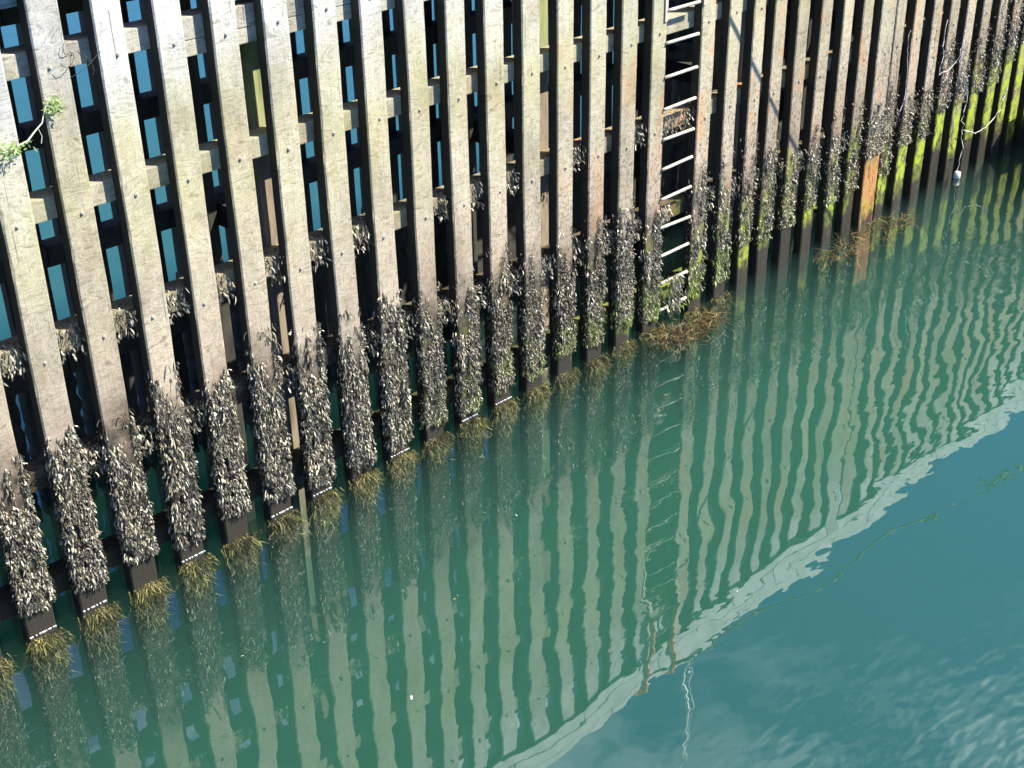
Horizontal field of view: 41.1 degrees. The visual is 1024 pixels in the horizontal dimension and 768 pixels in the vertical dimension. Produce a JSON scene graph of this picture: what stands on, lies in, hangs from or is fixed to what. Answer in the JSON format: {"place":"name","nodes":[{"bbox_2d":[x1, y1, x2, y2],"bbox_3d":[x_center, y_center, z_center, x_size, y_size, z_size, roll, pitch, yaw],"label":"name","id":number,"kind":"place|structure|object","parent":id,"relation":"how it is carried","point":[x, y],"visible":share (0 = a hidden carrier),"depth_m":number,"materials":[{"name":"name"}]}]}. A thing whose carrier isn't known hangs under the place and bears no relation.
{"place":"outdoors","nodes":[
{"label":"outdoors","id":0,"kind":"place"},
{"bbox_2d":[0,0,1023,767],"bbox_3d":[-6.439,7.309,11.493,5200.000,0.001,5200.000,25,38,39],"label":"seabed","id":1,"kind":"structure","parent":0,"point":[808,556],"depth_m":19.18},
{"bbox_3d":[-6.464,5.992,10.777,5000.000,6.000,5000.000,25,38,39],"label":"water","id":2,"kind":"structure","parent":0,"visible":0},
{"bbox_2d":[0,635,4,655],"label":"timber","id":3,"kind":"object","parent":2,"relation":"in","point":[2,649],"visible":1,"depth_m":13.74,"materials":[{"name":"wood"}]},
{"bbox_2d":[0,395,59,645],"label":"timber","id":4,"kind":"object","parent":2,"relation":"in","point":[17,429],"visible":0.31,"depth_m":13.36,"materials":[{"name":"wood"}]},
{"bbox_2d":[2,17,974,398],"bbox_3d":[2.594,-3.611,19.061,0.198,0.200,27.292,25,38,39],"label":"waling","id":5,"kind":"object","parent":4,"relation":"attached to","point":[16,385],"visible":0.3,"depth_m":14.80,"materials":[{"name":"beige wood"}]},
{"bbox_2d":[0,27,111,617],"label":"timber","id":6,"kind":"object","parent":2,"relation":"in","point":[30,428],"visible":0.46,"depth_m":13.26,"materials":[{"name":"black wood"}]},
{"bbox_2d":[78,2,208,566],"bbox_3d":[-3.645,-1.124,13.551,0.198,6.960,0.555,25,38,39],"label":"timber","id":7,"kind":"object","parent":2,"relation":"in","point":[179,357],"visible":0.25,"depth_m":13.77,"materials":[{"name":"black wood"}]},
{"bbox_2d":[179,0,260,556],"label":"pile","id":8,"kind":"object","parent":2,"relation":"in","point":[208,183],"visible":0.12,"depth_m":13.35,"materials":[{"name":"black wood"}]},
{"bbox_2d":[239,41,315,609],"bbox_3d":[-2.214,-0.625,12.907,0.270,6.650,0.260,25,38,39],"label":"pile","id":9,"kind":"object","parent":2,"relation":"in","point":[250,65],"visible":0.41,"depth_m":12.60,"materials":[{"name":"beige wood"}]},
{"bbox_2d":[348,10,413,459],"bbox_3d":[-1.486,-2.191,15.438,0.198,6.960,0.556,25,38,39],"label":"timber","id":10,"kind":"object","parent":2,"relation":"in","point":[402,269],"visible":0.2,"depth_m":15.62,"materials":[{"name":"black wood"}]},
{"bbox_2d":[392,0,450,440],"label":"timber","id":11,"kind":"object","parent":2,"relation":"in","point":[440,258],"visible":0.21,"depth_m":16.09,"materials":[{"name":"black wood"}]},
{"bbox_2d":[436,0,482,439],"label":"pile","id":12,"kind":"object","parent":2,"relation":"in","point":[470,120],"visible":0.15,"depth_m":15.48,"materials":[{"name":"black wood"}]},
{"bbox_2d":[434,0,484,422],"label":"timber","id":13,"kind":"object","parent":2,"relation":"in","point":[480,256],"visible":0.11,"depth_m":16.74,"materials":[{"name":"black wood"}]},
{"bbox_2d":[512,0,549,476],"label":"pile","id":14,"kind":"object","parent":2,"relation":"in","point":[544,183],"visible":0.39,"depth_m":14.93,"materials":[{"name":"beige wood"}]},
{"bbox_2d":[513,155,549,294],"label":"timber","id":15,"kind":"object","parent":2,"relation":"in","point":[549,231],"visible":0.02,"depth_m":17.60,"materials":[{"name":"wood"}]},
{"bbox_2d":[548,6,580,367],"bbox_3d":[0.671,-3.257,17.324,0.200,6.960,0.564,25,38,39],"label":"timber","id":16,"kind":"object","parent":2,"relation":"in","point":[576,205],"visible":0.2,"depth_m":17.76,"materials":[{"name":"black wood"}]},
{"bbox_2d":[579,0,613,353],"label":"timber","id":17,"kind":"object","parent":2,"relation":"in","point":[608,123],"visible":0.12,"depth_m":18.13,"materials":[{"name":"black wood"}]},
{"bbox_2d":[631,0,669,349],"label":"pile","id":18,"kind":"object","parent":2,"relation":"in","point":[641,51],"visible":0.15,"depth_m":18.02,"materials":[{"name":"black wood"}]},
{"bbox_2d":[663,0,694,319],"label":"timber","id":19,"kind":"object","parent":2,"relation":"in","point":[681,90],"visible":0.23,"depth_m":19.28,"materials":[{"name":"black wood"}]},
{"bbox_2d":[640,303,740,357],"bbox_3d":[2.200,-0.604,16.600,1.533,0.328,0.865,-21,34,-32],"label":"floating seaweed","id":20,"kind":"object","parent":2,"relation":"on","point":[663,339],"visible":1,"depth_m":16.44,"materials":[{"name":"brown plant"}]},
{"bbox_2d":[696,11,745,377],"bbox_3d":[2.654,-3.031,17.164,0.270,6.650,0.260,25,38,39],"label":"pile","id":21,"kind":"object","parent":2,"relation":"in","point":[710,159],"visible":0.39,"depth_m":17.19,"materials":[{"name":"black wood"}]},
{"bbox_2d":[747,4,767,279],"bbox_3d":[3.694,-4.752,19.970,0.198,6.960,0.556,25,38,39],"label":"timber","id":22,"kind":"object","parent":2,"relation":"in","point":[758,128],"depth_m":20.27,"materials":[{"name":"black wood"}]},
{"bbox_2d":[15,0,581,152],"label":"waling","id":23,"kind":"object","parent":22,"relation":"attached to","point":[90,117],"visible":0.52,"depth_m":13.07,"materials":[{"name":"beige wood"}]},
{"bbox_2d":[766,0,791,270],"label":"timber","id":24,"kind":"object","parent":2,"relation":"in","point":[779,130],"visible":0.07,"depth_m":20.68,"materials":[{"name":"black wood"}]},
{"bbox_2d":[787,0,814,280],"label":"pile","id":25,"kind":"object","parent":2,"relation":"in","point":[809,34],"visible":0.1,"depth_m":20.12,"materials":[{"name":"black wood"}]},
{"bbox_2d":[810,30,833,248],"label":"timber","id":26,"kind":"object","parent":2,"relation":"in","point":[812,238],"visible":0.08,"depth_m":21.58,"materials":[{"name":"black wood"}]},
{"bbox_2d":[831,7,855,237],"bbox_3d":[5.421,-5.606,21.480,0.198,6.960,0.556,25,38,39],"label":"timber","id":27,"kind":"object","parent":2,"relation":"in","point":[843,119],"visible":0.07,"depth_m":21.88,"materials":[{"name":"black wood"}]},
{"bbox_2d":[842,1,874,299],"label":"pile","id":28,"kind":"object","parent":2,"relation":"in","point":[858,155],"depth_m":19.66,"materials":[{"name":"black wood"}]},
{"bbox_2d":[812,208,930,270],"bbox_3d":[4.959,-1.951,19.019,0.969,0.362,2.687,25,38,39],"label":"floating seaweed","id":29,"kind":"object","parent":2,"relation":"on","point":[867,235],"visible":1,"depth_m":18.92,"materials":[{"name":"brown plant"}]},
{"bbox_2d":[882,0,908,211],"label":"timber","id":30,"kind":"object","parent":2,"relation":"in","point":[895,100],"depth_m":22.84,"materials":[{"name":"black wood"}]},
{"bbox_2d":[898,0,926,219],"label":"pile","id":31,"kind":"object","parent":2,"relation":"in","point":[921,40],"depth_m":22.48,"materials":[{"name":"black wood"}]},
{"bbox_2d":[918,0,944,193],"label":"timber","id":32,"kind":"object","parent":2,"relation":"in","point":[929,112],"depth_m":24.02,"materials":[{"name":"wood"}]},
{"bbox_2d":[935,2,960,185],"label":"timber","id":33,"kind":"object","parent":2,"relation":"in","point":[943,124],"visible":0.01,"depth_m":24.56,"materials":[{"name":"wood"}]},
{"bbox_2d":[953,171,960,179],"bbox_3d":[6.790,-3.186,20.808,0.100,0.125,0.095,25,38,39],"label":"float","id":34,"kind":"object","parent":2,"relation":"on","point":[957,174],"visible":1,"depth_m":20.77,"materials":[{"name":"white paint"}]},
{"bbox_2d":[957,11,991,236],"bbox_3d":[7.522,-5.438,21.422,0.270,6.650,0.260,25,38,39],"label":"pile","id":35,"kind":"object","parent":2,"relation":"in","point":[970,150],"visible":0.15,"depth_m":22.27,"materials":[{"name":"black wood"}]},
{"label":"rear timber","id":36,"kind":"object","parent":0,"visible":0},
{"bbox_2d":[0,0,133,26],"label":"waling","id":37,"kind":"object","parent":36,"relation":"attached to","point":[9,16],"visible":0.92,"depth_m":11.72,"materials":[{"name":"beige wood"}]},
{"bbox_3d":[3.689,-7.350,17.000,2.210,0.420,31.110,25,38,39],"label":"jetty deck","id":38,"kind":"object","parent":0,"visible":0},
{"bbox_2d":[0,0,16,8],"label":"head beam","id":39,"kind":"structure","parent":38,"relation":"attached to","point":[4,4],"depth_m":9.70,"materials":[{"name":"blue"}]},
{"bbox_2d":[0,650,29,767],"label":"fender timber","id":40,"kind":"object","parent":39,"relation":"attached to","point":[13,754],"visible":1,"depth_m":11.63,"materials":[{"name":"wood"}]},
{"bbox_2d":[0,372,85,767],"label":"fender timber","id":41,"kind":"object","parent":39,"relation":"attached to","point":[34,595],"visible":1,"depth_m":11.38,"materials":[{"name":"wood"}]},
{"bbox_2d":[0,52,134,749],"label":"fender timber","id":42,"kind":"object","parent":39,"relation":"attached to","point":[79,531],"visible":1,"depth_m":11.06,"materials":[{"name":"wood"}]},
{"bbox_2d":[0,95,65,163],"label":"plant sprig","id":43,"kind":"object","parent":42,"relation":"attached to","point":[52,104],"visible":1,"depth_m":9.97,"materials":[{"name":"green plant"}]},
{"bbox_2d":[16,0,180,722],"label":"fender timber","id":44,"kind":"object","parent":39,"relation":"attached to","point":[125,474],"visible":1,"depth_m":11.07,"materials":[{"name":"wood"}]},
{"bbox_2d":[29,0,767,223],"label":"waling","id":45,"kind":"object","parent":44,"relation":"attached to","point":[43,205],"visible":0.47,"depth_m":11.99,"materials":[{"name":"beige wood"}]},
{"bbox_2d":[82,0,223,696],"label":"fender timber","id":46,"kind":"object","parent":39,"relation":"attached to","point":[121,128],"visible":1,"depth_m":11.41,"materials":[{"name":"wood"}]},
{"bbox_2d":[143,0,269,671],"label":"fender timber","id":47,"kind":"object","parent":39,"relation":"attached to","point":[239,542],"visible":1,"depth_m":11.75,"materials":[{"name":"wood"}]},
{"bbox_2d":[200,0,308,648],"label":"fender timber","id":48,"kind":"object","parent":39,"relation":"attached to","point":[273,443],"visible":1,"depth_m":12.11,"materials":[{"name":"wood"}]},
{"bbox_2d":[253,0,345,625],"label":"fender timber","id":49,"kind":"object","parent":39,"relation":"attached to","point":[322,496],"visible":1,"depth_m":12.44,"materials":[{"name":"wood"}]},
{"bbox_2d":[23,64,1001,494],"bbox_3d":[3.823,-3.020,17.990,0.348,0.322,27.292,25,38,39],"label":"waling","id":50,"kind":"object","parent":49,"relation":"attached to","point":[93,458],"visible":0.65,"depth_m":13.39,"materials":[{"name":"black wood"}]},
{"bbox_2d":[659,201,673,223],"bbox_3d":[1.734,-1.971,16.054,0.145,0.284,0.516,25,38,39],"label":"seaweed clump","id":51,"kind":"object","parent":50,"relation":"on","point":[666,207],"visible":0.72,"depth_m":16.07,"materials":[{"name":"beige plant"}]},
{"bbox_2d":[303,0,384,603],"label":"fender timber","id":52,"kind":"object","parent":39,"relation":"attached to","point":[362,479],"visible":1,"depth_m":12.79,"materials":[{"name":"wood"}]},
{"bbox_2d":[0,114,1016,622],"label":"waling","id":53,"kind":"object","parent":52,"relation":"attached to","point":[110,554],"visible":0.16,"depth_m":13.06,"materials":[{"name":"black wood"}]},
{"bbox_2d":[661,272,688,317],"bbox_3d":[1.988,-1.074,16.539,0.152,0.566,0.454,25,38,39],"label":"seaweed clump","id":54,"kind":"object","parent":53,"relation":"on","point":[676,300],"visible":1,"depth_m":16.50,"materials":[{"name":"grey plant"}]},
{"bbox_2d":[350,0,419,582],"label":"fender timber","id":55,"kind":"object","parent":39,"relation":"attached to","point":[399,459],"visible":1,"depth_m":13.13,"materials":[{"name":"wood"}]},
{"bbox_2d":[395,0,456,562],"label":"fender timber","id":56,"kind":"object","parent":39,"relation":"attached to","point":[431,379],"visible":1,"depth_m":13.45,"materials":[{"name":"wood"}]},
{"bbox_2d":[437,0,491,543],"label":"fender timber","id":57,"kind":"object","parent":39,"relation":"attached to","point":[470,425],"visible":1,"depth_m":13.80,"materials":[{"name":"wood"}]},
{"bbox_2d":[475,0,520,525],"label":"fender timber","id":58,"kind":"object","parent":39,"relation":"attached to","point":[502,408],"visible":1,"depth_m":14.12,"materials":[{"name":"wood"}]},
{"bbox_2d":[513,0,555,508],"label":"fender timber","id":59,"kind":"object","parent":39,"relation":"attached to","point":[534,392],"visible":1,"depth_m":14.46,"materials":[{"name":"wood"}]},
{"bbox_2d":[549,0,581,490],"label":"fender timber","id":60,"kind":"object","parent":39,"relation":"attached to","point":[563,334],"visible":1,"depth_m":14.80,"materials":[{"name":"wood"}]},
{"bbox_2d":[579,0,615,474],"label":"fender timber","id":61,"kind":"object","parent":39,"relation":"attached to","point":[594,363],"visible":1,"depth_m":15.15,"materials":[{"name":"wood"}]},
{"bbox_2d":[606,0,640,458],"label":"fender timber","id":62,"kind":"object","parent":39,"relation":"attached to","point":[621,348],"visible":1,"depth_m":15.47,"materials":[{"name":"wood"}]},
{"bbox_2d":[632,0,666,443],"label":"fender timber","id":63,"kind":"object","parent":39,"relation":"attached to","point":[648,286],"visible":0.9,"depth_m":15.82,"materials":[{"name":"wood"}]},
{"bbox_2d":[659,0,706,311],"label":"ladder","id":64,"kind":"object","parent":63,"relation":"attached to","point":[667,10],"visible":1,"depth_m":15.57,"materials":[{"name":"silver metal"}]},
{"bbox_2d":[675,0,715,418],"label":"fender timber","id":65,"kind":"object","parent":39,"relation":"attached to","point":[694,234],"visible":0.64,"depth_m":16.33,"materials":[{"name":"wood"}]},
{"bbox_2d":[0,1,992,386],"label":"waling","id":66,"kind":"object","parent":65,"relation":"attached to","point":[68,331],"visible":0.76,"depth_m":12.47,"materials":[{"name":"beige wood"}]},
{"bbox_2d":[215,195,228,228],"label":"cross beam","id":67,"kind":"structure","parent":66,"relation":"attached to","point":[221,212],"depth_m":13.30,"materials":[{"name":"black wood"}]},
{"bbox_2d":[473,117,548,153],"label":"cross beam","id":68,"kind":"structure","parent":66,"relation":"attached to","point":[509,139],"depth_m":15.13,"materials":[{"name":"black wood"}]},
{"bbox_2d":[667,57,691,82],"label":"cross beam","id":69,"kind":"structure","parent":66,"relation":"attached to","point":[675,65],"depth_m":17.46,"materials":[{"name":"brown wood"}]},
{"bbox_2d":[831,11,854,33],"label":"cross beam","id":70,"kind":"structure","parent":66,"relation":"attached to","point":[833,21],"depth_m":19.53,"materials":[{"name":"wood"}]},
{"bbox_2d":[700,0,742,404],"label":"fender timber","id":71,"kind":"object","parent":39,"relation":"attached to","point":[720,242],"visible":0.92,"depth_m":16.69,"materials":[{"name":"wood"}]},
{"bbox_2d":[722,0,765,391],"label":"fender timber","id":72,"kind":"object","parent":39,"relation":"attached to","point":[746,163],"visible":1,"depth_m":17.00,"materials":[{"name":"wood"}]},
{"bbox_2d":[741,0,786,380],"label":"fender timber","id":73,"kind":"object","parent":39,"relation":"attached to","point":[762,223],"visible":1,"depth_m":17.33,"materials":[{"name":"wood"}]},
{"bbox_2d":[762,0,810,368],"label":"fender timber","id":74,"kind":"object","parent":39,"relation":"attached to","point":[784,220],"visible":1,"depth_m":17.66,"materials":[{"name":"wood"}]},
{"bbox_2d":[784,0,832,355],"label":"fender timber","id":75,"kind":"object","parent":39,"relation":"attached to","point":[812,127],"visible":1,"depth_m":17.97,"materials":[{"name":"wood"}]},
{"bbox_2d":[805,0,854,343],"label":"fender timber","id":76,"kind":"object","parent":39,"relation":"attached to","point":[829,173],"visible":1,"depth_m":18.31,"materials":[{"name":"wood"}]},
{"bbox_2d":[823,0,874,333],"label":"fender timber","id":77,"kind":"object","parent":39,"relation":"attached to","point":[853,126],"visible":1,"depth_m":18.60,"materials":[{"name":"wood"}]},
{"bbox_2d":[861,0,906,314],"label":"fender timber","id":78,"kind":"object","parent":39,"relation":"attached to","point":[884,155],"visible":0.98,"depth_m":19.20,"materials":[{"name":"wood"}]},
{"bbox_2d":[899,30,910,113],"bbox_3d":[5.405,-4.261,18.701,0.036,1.194,0.138,25,38,39],"label":"frayed rope","id":79,"kind":"object","parent":78,"relation":"hanging from","point":[907,68],"visible":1,"depth_m":18.65,"materials":[{"name":"grey fabric"}]},
{"bbox_2d":[873,0,925,304],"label":"fender timber","id":80,"kind":"object","parent":39,"relation":"attached to","point":[914,25],"visible":1,"depth_m":19.50,"materials":[{"name":"wood"}]},
{"bbox_2d":[890,0,943,294],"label":"fender timber","id":81,"kind":"object","parent":39,"relation":"attached to","point":[929,50],"visible":1,"depth_m":19.83,"materials":[{"name":"wood"}]},
{"bbox_2d":[907,0,960,284],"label":"fender timber","id":82,"kind":"object","parent":39,"relation":"attached to","point":[941,89],"visible":1,"depth_m":20.19,"materials":[{"name":"wood"}]},
{"bbox_2d":[939,20,965,74],"bbox_3d":[6.282,-4.832,19.394,0.044,0.789,0.644,25,38,39],"label":"frayed rope","id":83,"kind":"object","parent":82,"relation":"hanging from","point":[943,51],"visible":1,"depth_m":19.35,"materials":[{"name":"grey fabric"}]},
{"bbox_2d":[923,0,976,274],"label":"fender timber","id":84,"kind":"object","parent":39,"relation":"attached to","point":[950,133],"visible":0.99,"depth_m":20.53,"materials":[{"name":"wood"}]},
{"bbox_2d":[956,31,967,170],"bbox_3d":[6.656,-4.145,20.160,0.064,2.215,0.503,25,38,39],"label":"frayed rope","id":85,"kind":"object","parent":84,"relation":"hanging from","point":[967,96],"visible":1,"depth_m":20.20,"materials":[{"name":"grey fabric"}]},
{"bbox_2d":[939,0,992,265],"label":"fender timber","id":86,"kind":"object","parent":39,"relation":"attached to","point":[979,39],"visible":0.99,"depth_m":20.82,"materials":[{"name":"wood"}]},
{"bbox_2d":[955,0,1010,256],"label":"fender timber","id":87,"kind":"object","parent":39,"relation":"attached to","point":[995,44],"visible":1,"depth_m":21.18,"materials":[{"name":"wood"}]},
{"bbox_2d":[964,86,1007,133],"bbox_3d":[7.228,-4.142,20.840,0.027,0.556,1.246,25,38,39],"label":"frayed rope","id":88,"kind":"object","parent":87,"relation":"hanging from","point":[992,119],"visible":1,"depth_m":21.09,"materials":[{"name":"beige fabric"}]},
{"bbox_2d":[970,0,1023,248],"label":"fender timber","id":89,"kind":"object","parent":39,"relation":"attached to","point":[1013,26],"visible":0.98,"depth_m":21.49,"materials":[{"name":"wood"}]},
{"bbox_2d":[984,1,1023,240],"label":"fender timber","id":90,"kind":"object","parent":39,"relation":"attached to","point":[1003,156],"visible":0.94,"depth_m":21.97,"materials":[{"name":"wood"}]},
{"bbox_2d":[185,0,426,56],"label":"packing board","id":91,"kind":"object","parent":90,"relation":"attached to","point":[196,46],"depth_m":11.46,"materials":[{"name":"beige wood"}]},
{"bbox_2d":[0,0,350,80],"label":"waling","id":92,"kind":"object","parent":91,"relation":"on","point":[15,62],"visible":0.41,"depth_m":10.52,"materials":[{"name":"beige wood"}]},
{"bbox_2d":[60,44,100,77],"bbox_3d":[-3.220,-2.399,10.083,0.171,0.301,0.355,13,32,24],"label":"wire scrap","id":93,"kind":"object","parent":92,"relation":"attached to","point":[81,57],"visible":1,"depth_m":10.11,"materials":[{"name":"metal"}]},
{"bbox_2d":[998,71,1023,232],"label":"fender timber","id":94,"kind":"object","parent":39,"relation":"attached to","point":[1012,181],"visible":0.94,"depth_m":22.58,"materials":[{"name":"wood"}]},
{"bbox_2d":[1012,152,1023,224],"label":"fender timber","id":95,"kind":"object","parent":39,"relation":"attached to","point":[1018,215],"visible":0.82,"depth_m":23.20,"materials":[{"name":"wood"}]},
{"bbox_2d":[840,0,896,325],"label":"fender timber","id":96,"kind":"object","parent":38,"relation":"attached to","point":[872,129],"visible":0.99,"depth_m":18.83,"materials":[{"name":"wood"}]},
{"bbox_3d":[2.536,-7.021,17.199,0.218,0.280,27.292,25,38,39],"label":"head beam","id":97,"kind":"object","parent":38,"relation":"attached to","visible":0},
{"bbox_2d":[15,14,161,591],"bbox_3d":[-4.077,-0.910,13.173,0.198,6.960,0.551,25,38,39],"label":"timber","id":98,"kind":"object","parent":97,"relation":"attached to","point":[84,392],"visible":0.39,"depth_m":13.42,"materials":[{"name":"black wood"}]},
{"bbox_2d":[139,0,246,542],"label":"timber","id":99,"kind":"object","parent":97,"relation":"attached to","point":[191,365],"visible":0.09,"depth_m":14.21,"materials":[{"name":"black wood"}]},
{"bbox_2d":[196,0,264,520],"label":"timber","id":100,"kind":"object","parent":97,"relation":"attached to","point":[235,319],"visible":0.06,"depth_m":14.64,"materials":[{"name":"black wood"}]},
{"bbox_2d":[289,32,336,488],"bbox_3d":[-2.350,-1.764,14.683,0.198,6.960,0.551,25,38,39],"label":"timber","id":101,"kind":"object","parent":97,"relation":"attached to","point":[319,300],"visible":0.18,"depth_m":15.14,"materials":[{"name":"black wood"}]},
{"bbox_2d":[303,21,375,477],"bbox_3d":[-1.918,-1.978,15.061,0.198,6.960,0.555,25,38,39],"label":"timber","id":102,"kind":"object","parent":97,"relation":"attached to","point":[362,288],"visible":0.2,"depth_m":15.47,"materials":[{"name":"black wood"}]},
{"bbox_2d":[0,0,856,283],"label":"waling","id":103,"kind":"object","parent":102,"relation":"attached to","point":[52,252],"visible":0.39,"depth_m":14.33,"materials":[{"name":"beige wood"}]},
{"bbox_2d":[474,0,516,405],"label":"timber","id":104,"kind":"object","parent":97,"relation":"attached to","point":[511,234],"visible":0.13,"depth_m":17.07,"materials":[{"name":"black wood"}]},
{"bbox_2d":[629,0,640,338],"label":"timber","id":105,"kind":"object","parent":97,"relation":"attached to","point":[636,115],"visible":0.01,"depth_m":18.17,"materials":[{"name":"black wood"}]},
{"bbox_2d":[658,0,674,324],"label":"timber","id":106,"kind":"object","parent":97,"relation":"attached to","point":[667,178],"visible":0.14,"depth_m":19.06,"materials":[{"name":"black wood"}]},
{"bbox_2d":[728,11,746,286],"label":"timber","id":107,"kind":"object","parent":97,"relation":"attached to","point":[738,133],"visible":0.01,"depth_m":19.99,"materials":[{"name":"black wood"}]}
]}

